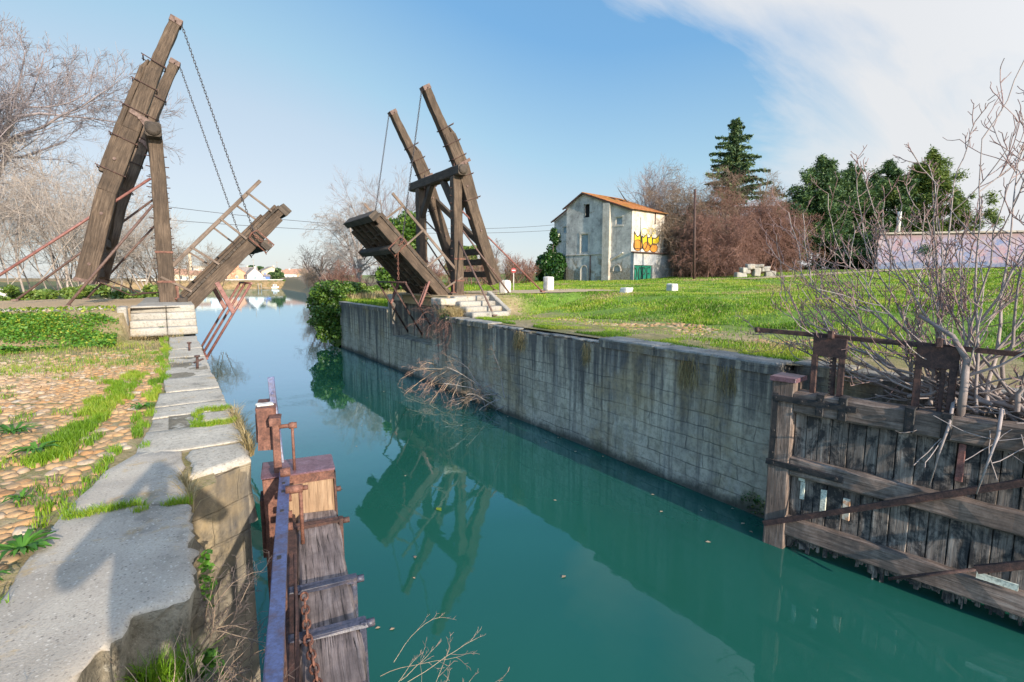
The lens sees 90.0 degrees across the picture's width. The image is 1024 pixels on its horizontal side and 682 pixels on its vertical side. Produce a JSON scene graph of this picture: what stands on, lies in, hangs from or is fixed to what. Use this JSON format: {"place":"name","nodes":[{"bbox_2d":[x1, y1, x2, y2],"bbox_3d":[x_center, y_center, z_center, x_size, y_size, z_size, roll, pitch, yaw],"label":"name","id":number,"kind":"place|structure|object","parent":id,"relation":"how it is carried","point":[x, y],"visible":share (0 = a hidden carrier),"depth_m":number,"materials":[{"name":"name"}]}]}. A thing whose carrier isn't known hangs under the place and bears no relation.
{"place":"outdoors","nodes":[
{"label":"outdoors","id":0,"kind":"place"},
{"bbox_2d":[0,347,165,581],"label":"cobble path","id":1,"kind":"structure","parent":0,"point":[47,392],"depth_m":6.00,"materials":[{"name":"stone"}]},
{"bbox_2d":[0,487,35,503],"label":"weed rosette","id":2,"kind":"object","parent":1,"relation":"on","point":[22,493],"visible":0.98,"depth_m":3.69,"materials":[{"name":"green plant"}]},
{"bbox_2d":[0,421,41,433],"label":"weed rosette","id":3,"kind":"object","parent":1,"relation":"on","point":[4,428],"visible":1,"depth_m":5.28,"materials":[{"name":"green plant"}]},
{"bbox_2d":[0,528,59,559],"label":"weed rosette","id":4,"kind":"object","parent":1,"relation":"on","point":[22,544],"visible":1,"depth_m":3.02,"materials":[{"name":"green plant"}]},
{"bbox_2d":[7,440,62,454],"bbox_3d":[-4.366,0.981,4.690,0.373,0.089,0.366,-5,8,-33],"label":"weed rosette","id":5,"kind":"object","parent":1,"relation":"on","point":[32,446],"visible":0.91,"depth_m":4.69,"materials":[{"name":"green plant"}]},
{"bbox_2d":[125,402,155,408],"bbox_3d":[-4.527,0.792,6.254,0.324,0.075,0.329,-5,8,-33],"label":"weed rosette","id":6,"kind":"object","parent":1,"relation":"on","point":[139,405],"visible":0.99,"depth_m":6.24,"materials":[{"name":"green plant"}]},
{"bbox_2d":[0,336,173,603],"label":"grass","id":7,"kind":"structure","parent":0,"point":[98,410],"depth_m":5.84,"materials":[{"name":"plant"}]},
{"bbox_2d":[0,281,183,340],"bbox_3d":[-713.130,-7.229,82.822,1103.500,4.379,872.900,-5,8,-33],"label":"terrain","id":8,"kind":"structure","parent":0,"point":[41,285],"depth_m":69.10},
{"bbox_2d":[0,284,59,300],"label":"shrub","id":9,"kind":"object","parent":8,"relation":"on","point":[10,291],"visible":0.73,"depth_m":22.51,"materials":[{"name":"green plant"}]},
{"bbox_2d":[0,133,75,289],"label":"bare saplings","id":10,"kind":"object","parent":8,"relation":"on","point":[23,231],"visible":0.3,"depth_m":33.67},
{"bbox_2d":[0,131,137,291],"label":"bare saplings","id":11,"kind":"object","parent":8,"relation":"on","point":[20,233],"visible":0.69,"depth_m":27.79,"materials":[{"name":"plant"}]},
{"bbox_2d":[0,131,153,295],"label":"bare saplings","id":12,"kind":"object","parent":8,"relation":"on","point":[53,256],"visible":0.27,"depth_m":35.51,"materials":[{"name":"plant"}]},
{"bbox_2d":[58,284,111,298],"bbox_3d":[-19.901,-2.233,23.917,2.142,0.896,1.932,-5,8,-33],"label":"shrub","id":13,"kind":"object","parent":8,"relation":"on","point":[104,291],"visible":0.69,"depth_m":23.68,"materials":[{"name":"green plant"}]},
{"bbox_2d":[0,12,190,245],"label":"plane tree","id":14,"kind":"object","parent":8,"relation":"on","point":[10,105],"visible":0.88,"depth_m":33.28,"materials":[{"name":"plant"}]},
{"bbox_2d":[0,119,195,298],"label":"bare saplings","id":15,"kind":"object","parent":8,"relation":"on","point":[62,239],"visible":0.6,"depth_m":29.92,"materials":[{"name":"plant"}]},
{"bbox_2d":[11,171,187,291],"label":"bare saplings","id":16,"kind":"object","parent":8,"relation":"on","point":[124,265],"visible":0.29,"depth_m":36.20,"materials":[{"name":"plant"}]},
{"bbox_2d":[109,283,158,298],"bbox_3d":[-17.025,-2.149,23.686,2.340,1.046,1.813,-1,7,-8],"label":"shrub","id":17,"kind":"object","parent":8,"relation":"on","point":[149,287],"visible":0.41,"depth_m":23.16,"materials":[{"name":"green plant"}]},
{"bbox_2d":[107,216,209,292],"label":"bare saplings","id":18,"kind":"object","parent":8,"relation":"on","point":[153,268],"visible":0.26,"depth_m":43.05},
{"bbox_2d":[173,240,244,289],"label":"bare saplings","id":19,"kind":"object","parent":8,"relation":"on","point":[196,271],"visible":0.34,"depth_m":53.20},
{"bbox_2d":[0,298,215,650],"bbox_3d":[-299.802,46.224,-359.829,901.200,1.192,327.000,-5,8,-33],"label":"terrain","id":20,"kind":"structure","parent":0,"point":[7,581],"depth_m":6.06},
{"bbox_2d":[0,305,116,312],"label":"ground cover","id":21,"kind":"object","parent":20,"relation":"on","point":[40,309],"visible":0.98,"depth_m":13.56,"materials":[{"name":"green plant"}]},
{"bbox_2d":[0,311,118,353],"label":"ground cover","id":22,"kind":"object","parent":20,"relation":"on","point":[43,337],"visible":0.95,"depth_m":12.37,"materials":[{"name":"green plant"}]},
{"bbox_2d":[0,314,188,379],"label":"grass","id":23,"kind":"structure","parent":20,"relation":"on","point":[144,337],"depth_m":10.79,"materials":[{"name":"plant"}]},
{"bbox_2d":[0,297,195,335],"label":"bridge platform","id":24,"kind":"structure","parent":20,"relation":"on","point":[146,301],"depth_m":16.63,"materials":[{"name":"stone"}]},
{"bbox_2d":[0,14,291,359],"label":"drawbridge","id":25,"kind":"object","parent":24,"relation":"on","point":[136,136],"visible":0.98,"depth_m":17.39,"materials":[{"name":"wood"}]},
{"bbox_2d":[117,304,197,336],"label":"stone steps","id":26,"kind":"structure","parent":20,"relation":"on","point":[179,319],"depth_m":14.84,"materials":[{"name":"stone"}]},
{"bbox_2d":[98,607,255,681],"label":"dry weeds","id":27,"kind":"object","parent":20,"relation":"on","point":[221,677],"visible":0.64,"depth_m":2.42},
{"bbox_2d":[0,278,284,289],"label":"terrain","id":28,"kind":"structure","parent":0,"point":[266,284],"depth_m":202.74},
{"bbox_2d":[180,269,202,279],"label":"house","id":29,"kind":"structure","parent":28,"relation":"on","point":[190,273],"depth_m":205.01,"materials":[{"name":"tile"}]},
{"bbox_2d":[138,279,283,280],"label":"garden wall","id":30,"kind":"structure","parent":28,"relation":"on","point":[241,279],"depth_m":211.53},
{"bbox_2d":[225,265,245,278],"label":"house","id":31,"kind":"structure","parent":28,"relation":"on","point":[239,273],"depth_m":218.72,"materials":[{"name":"paint"}]},
{"bbox_2d":[244,266,262,278],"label":"house","id":32,"kind":"structure","parent":28,"relation":"on","point":[253,273],"depth_m":217.09,"materials":[{"name":"paint"}]},
{"bbox_2d":[259,265,282,278],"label":"house","id":33,"kind":"structure","parent":28,"relation":"on","point":[266,270],"depth_m":234.54,"materials":[{"name":"grey tile"}]},
{"bbox_2d":[267,267,284,278],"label":"round tree","id":34,"kind":"object","parent":28,"relation":"on","point":[277,273],"visible":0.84,"depth_m":230.34,"materials":[{"name":"green plant"}]},
{"bbox_2d":[281,269,296,276],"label":"house","id":35,"kind":"structure","parent":28,"relation":"on","point":[289,273],"depth_m":239.99,"materials":[{"name":"tile"}]},
{"bbox_2d":[114,630,227,681],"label":"grass","id":36,"kind":"structure","parent":0,"point":[162,673],"depth_m":2.45,"materials":[{"name":"plant"}]},
{"bbox_2d":[9,205,549,232],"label":"overhead wire","id":37,"kind":"object","parent":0,"point":[310,229],"visible":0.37,"depth_m":63.66,"materials":[{"name":"grey"}]},
{"bbox_2d":[31,187,548,228],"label":"overhead wire","id":38,"kind":"object","parent":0,"point":[304,221],"visible":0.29,"depth_m":63.70,"materials":[{"name":"grey"}]},
{"bbox_2d":[280,273,587,346],"bbox_3d":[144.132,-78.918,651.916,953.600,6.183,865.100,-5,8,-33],"label":"terrain","id":39,"kind":"structure","parent":0,"point":[293,284],"depth_m":158.86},
{"bbox_2d":[296,265,325,287],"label":"waterside bush","id":40,"kind":"object","parent":39,"relation":"on","point":[305,274],"visible":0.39,"depth_m":89.87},
{"bbox_2d":[288,244,338,285],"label":"bare tree","id":41,"kind":"object","parent":39,"relation":"on","point":[309,264],"visible":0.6,"depth_m":78.95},
{"bbox_2d":[303,254,350,288],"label":"waterside bush","id":42,"kind":"object","parent":39,"relation":"on","point":[313,276],"visible":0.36,"depth_m":63.79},
{"bbox_2d":[306,279,359,344],"bbox_3d":[-12.458,-2.045,35.756,3.554,4.560,5.093,-1,7,-6],"label":"evergreen shrub","id":43,"kind":"object","parent":39,"relation":"on","point":[324,310],"visible":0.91,"depth_m":34.46,"materials":[{"name":"green plant"}]},
{"bbox_2d":[299,194,382,281],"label":"bare tree","id":44,"kind":"object","parent":39,"relation":"on","point":[359,261],"visible":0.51,"depth_m":54.01,"materials":[{"name":"plant"}]},
{"bbox_2d":[319,258,380,287],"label":"waterside bush","id":45,"kind":"object","parent":39,"relation":"on","point":[340,277],"visible":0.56,"depth_m":47.10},
{"bbox_2d":[349,281,375,294],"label":"shrub","id":46,"kind":"object","parent":39,"relation":"on","point":[364,287],"visible":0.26,"depth_m":38.91,"materials":[{"name":"green plant"}]},
{"bbox_2d":[332,289,405,299],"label":"grass","id":47,"kind":"structure","parent":39,"relation":"on","point":[377,294],"depth_m":35.88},
{"bbox_2d":[325,163,429,267],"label":"bare tree","id":48,"kind":"object","parent":39,"relation":"on","point":[393,202],"visible":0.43,"depth_m":63.12,"materials":[{"name":"plant"}]},
{"bbox_2d":[373,279,404,292],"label":"shrub","id":49,"kind":"object","parent":39,"relation":"on","point":[385,286],"visible":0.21,"depth_m":42.37,"materials":[{"name":"green plant"}]},
{"bbox_2d":[374,210,427,289],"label":"ivy tree","id":50,"kind":"object","parent":39,"relation":"on","point":[409,233],"visible":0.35,"depth_m":43.43,"materials":[{"name":"green plant"}]},
{"bbox_2d":[427,255,470,284],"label":"hedge bush","id":51,"kind":"object","parent":39,"relation":"on","point":[438,272],"visible":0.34,"depth_m":43.22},
{"bbox_2d":[437,256,481,285],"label":"hedge bush","id":52,"kind":"object","parent":39,"relation":"on","point":[465,281],"visible":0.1,"depth_m":46.38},
{"bbox_2d":[444,245,477,280],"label":"round tree","id":53,"kind":"object","parent":39,"relation":"on","point":[469,247],"visible":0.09,"depth_m":54.89,"materials":[{"name":"green plant"}]},
{"bbox_2d":[464,249,497,284],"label":"hedge bush","id":54,"kind":"object","parent":39,"relation":"on","point":[481,268],"visible":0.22,"depth_m":47.82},
{"bbox_2d":[479,238,503,265],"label":"bare tree","id":55,"kind":"object","parent":39,"relation":"on","point":[498,250],"visible":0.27,"depth_m":59.02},
{"bbox_2d":[473,251,514,283],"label":"hedge bush","id":56,"kind":"object","parent":39,"relation":"on","point":[501,272],"visible":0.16,"depth_m":51.29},
{"bbox_2d":[500,252,530,282],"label":"hedge bush","id":57,"kind":"object","parent":39,"relation":"on","point":[509,268],"visible":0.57,"depth_m":52.69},
{"bbox_2d":[508,257,541,282],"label":"hedge bush","id":58,"kind":"object","parent":39,"relation":"on","point":[531,273],"visible":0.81,"depth_m":53.49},
{"bbox_2d":[534,227,566,280],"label":"ivy bush","id":59,"kind":"object","parent":39,"relation":"on","point":[550,263],"visible":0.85,"depth_m":55.49,"materials":[{"name":"green plant"}]},
{"bbox_2d":[551,187,677,280],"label":"stone house","id":60,"kind":"structure","parent":39,"relation":"on","point":[603,237],"depth_m":51.72,"materials":[{"name":"grey paint"}]},
{"bbox_2d":[581,234,587,252],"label":"window","id":61,"kind":"structure","parent":60,"relation":"in","point":[584,237],"depth_m":53.68,"materials":[{"name":"paint"}]},
{"bbox_2d":[634,265,650,279],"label":"garage door","id":62,"kind":"structure","parent":60,"relation":"in","point":[640,271],"depth_m":50.44,"materials":[{"name":"green paint"}]},
{"bbox_2d":[616,154,698,221],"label":"bare tree","id":63,"kind":"object","parent":39,"relation":"on","point":[651,205],"visible":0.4,"depth_m":55.72,"materials":[{"name":"plant"}]},
{"bbox_2d":[635,163,758,276],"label":"bramble thicket","id":64,"kind":"object","parent":39,"relation":"on","point":[669,205],"visible":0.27,"depth_m":52.27,"materials":[{"name":"plant"}]},
{"bbox_2d":[701,117,787,212],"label":"cedar tree","id":65,"kind":"object","parent":39,"relation":"on","point":[735,155],"visible":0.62,"depth_m":59.21,"materials":[{"name":"green plant"}]},
{"bbox_2d":[777,197,833,269],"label":"pine tree","id":66,"kind":"object","parent":39,"relation":"on","point":[813,247],"visible":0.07,"depth_m":69.86,"materials":[{"name":"green plant"}]},
{"bbox_2d":[0,0,1023,277],"label":"sky","id":67,"kind":"structure","parent":0,"point":[548,102],"materials":[{"name":"blue"}]},
{"bbox_2d":[464,289,610,293],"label":"path","id":68,"kind":"structure","parent":0,"point":[538,291],"depth_m":28.02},
{"bbox_2d":[543,276,553,290],"bbox_3d":[2.131,-3.337,29.814,0.534,0.852,0.486,-6,9,-40],"label":"stone bollard","id":69,"kind":"object","parent":68,"relation":"on","point":[548,283],"visible":0.99,"depth_m":29.64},
{"bbox_2d":[130,289,1023,681],"bbox_3d":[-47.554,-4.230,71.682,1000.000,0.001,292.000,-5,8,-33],"label":"water","id":70,"kind":"structure","parent":0,"point":[516,527],"depth_m":8.38,"materials":[{"name":"liquid"}]},
{"bbox_2d":[0,334,260,681],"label":"quay wall","id":71,"kind":"structure","parent":70,"relation":"in","point":[91,594],"depth_m":3.13,"materials":[{"name":"stone"}]},
{"bbox_2d":[57,403,241,520],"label":"grass","id":72,"kind":"structure","parent":71,"relation":"on","point":[198,422],"depth_m":3.60,"materials":[{"name":"plant"}]},
{"bbox_2d":[193,355,203,368],"bbox_3d":[-5.563,0.377,9.086,0.162,0.251,0.090,-5,8,-33],"label":"mooring pin","id":73,"kind":"object","parent":71,"relation":"on","point":[197,361],"visible":0.94,"depth_m":9.06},
{"bbox_2d":[153,399,265,512],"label":"grass","id":74,"kind":"structure","parent":71,"relation":"on","point":[248,443],"depth_m":4.95,"materials":[{"name":"plant"}]},
{"bbox_2d":[197,549,228,681],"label":"ivy","id":75,"kind":"object","parent":71,"relation":"attached to","point":[209,655],"visible":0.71,"depth_m":3.70,"materials":[{"name":"green plant"}]},
{"bbox_2d":[193,549,301,681],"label":"dry weeds","id":76,"kind":"object","parent":71,"relation":"attached to","point":[224,631],"visible":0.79,"depth_m":2.79,"materials":[{"name":"plant"}]},
{"bbox_2d":[255,376,374,681],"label":"lock gate","id":77,"kind":"structure","parent":71,"relation":"attached to","point":[317,624],"depth_m":3.71,"materials":[{"name":"wood"}]},
{"bbox_2d":[381,613,509,681],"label":"dry weeds","id":78,"kind":"object","parent":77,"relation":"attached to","point":[499,680],"visible":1,"depth_m":2.77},
{"bbox_2d":[259,359,751,629],"bbox_3d":[-5.201,2.439,17.972,7.732,0.012,25.054,-5,8,-33],"label":"floating debris","id":79,"kind":"object","parent":70,"relation":"on","point":[555,499],"visible":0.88,"depth_m":9.73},
{"bbox_2d":[339,300,1022,518],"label":"quay wall","id":80,"kind":"structure","parent":70,"relation":"in","point":[625,400],"depth_m":12.82,"materials":[{"name":"concrete"}]},
{"bbox_2d":[408,286,453,350],"bbox_3d":[-3.376,-0.908,21.417,1.596,2.855,3.956,-6,10,-42],"label":"trailing bramble","id":81,"kind":"object","parent":80,"relation":"attached to","point":[436,325],"visible":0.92,"depth_m":21.29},
{"bbox_2d":[397,351,465,408],"bbox_3d":[-3.326,1.762,20.227,2.173,2.707,5.433,-5,8,-33],"label":"dead wall bush","id":82,"kind":"object","parent":80,"relation":"attached to","point":[433,379],"visible":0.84,"depth_m":20.41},
{"bbox_2d":[435,305,471,316],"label":"bush","id":83,"kind":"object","parent":80,"relation":"on","point":[454,312],"depth_m":20.63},
{"bbox_2d":[431,335,506,413],"bbox_3d":[-1.338,1.626,18.182,2.790,4.000,4.565,-3,8,-26],"label":"dead wall bush","id":84,"kind":"object","parent":80,"relation":"attached to","point":[478,393],"visible":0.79,"depth_m":18.11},
{"bbox_2d":[437,309,764,514],"bbox_3d":[0.889,1.026,15.543,0.338,3.364,14.390,-5,8,-33],"label":"moss","id":85,"kind":"object","parent":80,"relation":"attached to","point":[755,500],"visible":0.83,"depth_m":10.14,"materials":[{"name":"green plant"}]},
{"bbox_2d":[512,331,737,400],"bbox_3d":[2.265,0.475,13.496,0.463,0.872,8.135,-5,8,-33],"label":"moss","id":86,"kind":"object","parent":80,"relation":"attached to","point":[520,346],"depth_m":11.15,"materials":[{"name":"plant"}]},
{"bbox_2d":[733,58,1023,493],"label":"fig bush","id":87,"kind":"object","parent":80,"relation":"on","point":[987,400],"visible":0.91,"depth_m":7.55,"materials":[{"name":"grey plant"}]},
{"bbox_2d":[754,327,1023,626],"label":"lock gate","id":88,"kind":"structure","parent":70,"relation":"in","point":[846,477],"depth_m":7.54,"materials":[{"name":"brown wood"}]},
{"bbox_2d":[544,317,834,344],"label":"cobble path","id":89,"kind":"structure","parent":0,"point":[692,332],"depth_m":16.13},
{"bbox_2d":[390,267,1023,387],"bbox_3d":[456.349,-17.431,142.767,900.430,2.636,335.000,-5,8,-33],"label":"terrain","id":90,"kind":"structure","parent":0,"point":[505,299],"depth_m":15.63,"materials":[{"name":"plant"}]},
{"bbox_2d":[387,292,496,313],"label":"bridge platform","id":91,"kind":"structure","parent":90,"relation":"on","point":[442,301],"depth_m":23.67,"materials":[{"name":"stone"}]},
{"bbox_2d":[343,83,544,334],"bbox_3d":[-2.540,-5.727,24.360,9.217,11.243,8.970,-5,8,-33],"label":"drawbridge","id":92,"kind":"object","parent":91,"relation":"on","point":[381,239],"visible":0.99,"depth_m":23.77,"materials":[{"name":"wood"}]},
{"bbox_2d":[341,283,558,306],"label":"grass","id":93,"kind":"structure","parent":90,"relation":"on","point":[383,302],"depth_m":33.55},
{"bbox_2d":[450,291,510,317],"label":"stone steps","id":94,"kind":"structure","parent":90,"relation":"on","point":[478,305],"depth_m":21.43,"materials":[{"name":"stone"}]},
{"bbox_2d":[499,280,510,292],"bbox_3d":[-0.356,-2.637,25.875,0.474,0.893,0.536,4,8,32],"label":"stone bollard","id":95,"kind":"object","parent":90,"relation":"on","point":[507,283],"visible":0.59,"depth_m":25.67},
{"bbox_2d":[475,313,851,361],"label":"grass","id":96,"kind":"structure","parent":90,"relation":"on","point":[608,332],"depth_m":13.99,"materials":[{"name":"plant"}]},
{"bbox_2d":[666,283,677,290],"bbox_3d":[8.715,-2.782,27.872,0.538,0.716,0.494,-5,8,-33],"label":"stone bollard","id":97,"kind":"object","parent":90,"relation":"on","point":[671,287],"visible":0.61,"depth_m":27.69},
{"bbox_2d":[648,196,735,276],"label":"bramble thicket","id":98,"kind":"object","parent":90,"relation":"on","point":[676,224],"visible":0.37,"depth_m":51.91,"materials":[{"name":"plant"}]},
{"bbox_2d":[693,189,695,279],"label":"utility pole","id":99,"kind":"object","parent":90,"relation":"on","point":[694,250],"visible":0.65,"depth_m":45.18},
{"bbox_2d":[666,205,766,277],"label":"bramble thicket","id":100,"kind":"object","parent":90,"relation":"on","point":[707,257],"visible":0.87,"depth_m":48.83,"materials":[{"name":"plant"}]},
{"bbox_2d":[679,170,787,276],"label":"bramble thicket","id":101,"kind":"object","parent":90,"relation":"on","point":[745,222],"visible":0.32,"depth_m":50.34,"materials":[{"name":"plant"}]},
{"bbox_2d":[734,264,775,276],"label":"pile of stone blocks","id":102,"kind":"object","parent":90,"relation":"on","point":[757,270],"depth_m":45.67,"materials":[{"name":"stone"}]},
{"bbox_2d":[726,167,797,246],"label":"bare tree","id":103,"kind":"object","parent":90,"relation":"on","point":[764,191],"visible":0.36,"depth_m":56.25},
{"bbox_2d":[718,185,816,274],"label":"bramble thicket","id":104,"kind":"object","parent":90,"relation":"on","point":[769,229],"visible":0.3,"depth_m":51.30,"materials":[{"name":"plant"}]},
{"bbox_2d":[723,203,831,272],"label":"bramble thicket","id":105,"kind":"object","parent":90,"relation":"on","point":[788,253],"visible":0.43,"depth_m":51.71,"materials":[{"name":"plant"}]},
{"bbox_2d":[805,160,890,269],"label":"pine tree","id":106,"kind":"object","parent":90,"relation":"on","point":[861,179],"visible":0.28,"depth_m":70.41,"materials":[{"name":"green plant"}]},
{"bbox_2d":[770,153,938,269],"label":"pine tree","id":107,"kind":"object","parent":90,"relation":"on","point":[824,169],"visible":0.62,"depth_m":67.29,"materials":[{"name":"green plant"}]},
{"bbox_2d":[826,177,920,268],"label":"pine tree","id":108,"kind":"object","parent":90,"relation":"on","point":[877,198],"visible":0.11,"depth_m":71.45,"materials":[{"name":"green plant"}]},
{"bbox_2d":[827,158,943,268],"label":"pine tree","id":109,"kind":"object","parent":90,"relation":"on","point":[890,170],"visible":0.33,"depth_m":71.04,"materials":[{"name":"green plant"}]},
{"bbox_2d":[843,144,1008,268],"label":"pine tree","id":110,"kind":"object","parent":90,"relation":"on","point":[944,173],"visible":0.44,"depth_m":69.64,"materials":[{"name":"green plant"}]},
{"bbox_2d":[876,212,1023,268],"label":"concrete shed","id":111,"kind":"structure","parent":90,"relation":"on","point":[999,244],"depth_m":59.15,"materials":[{"name":"concrete"}]},
{"bbox_2d":[735,267,1009,278],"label":"path","id":112,"kind":"structure","parent":0,"point":[831,272],"depth_m":45.08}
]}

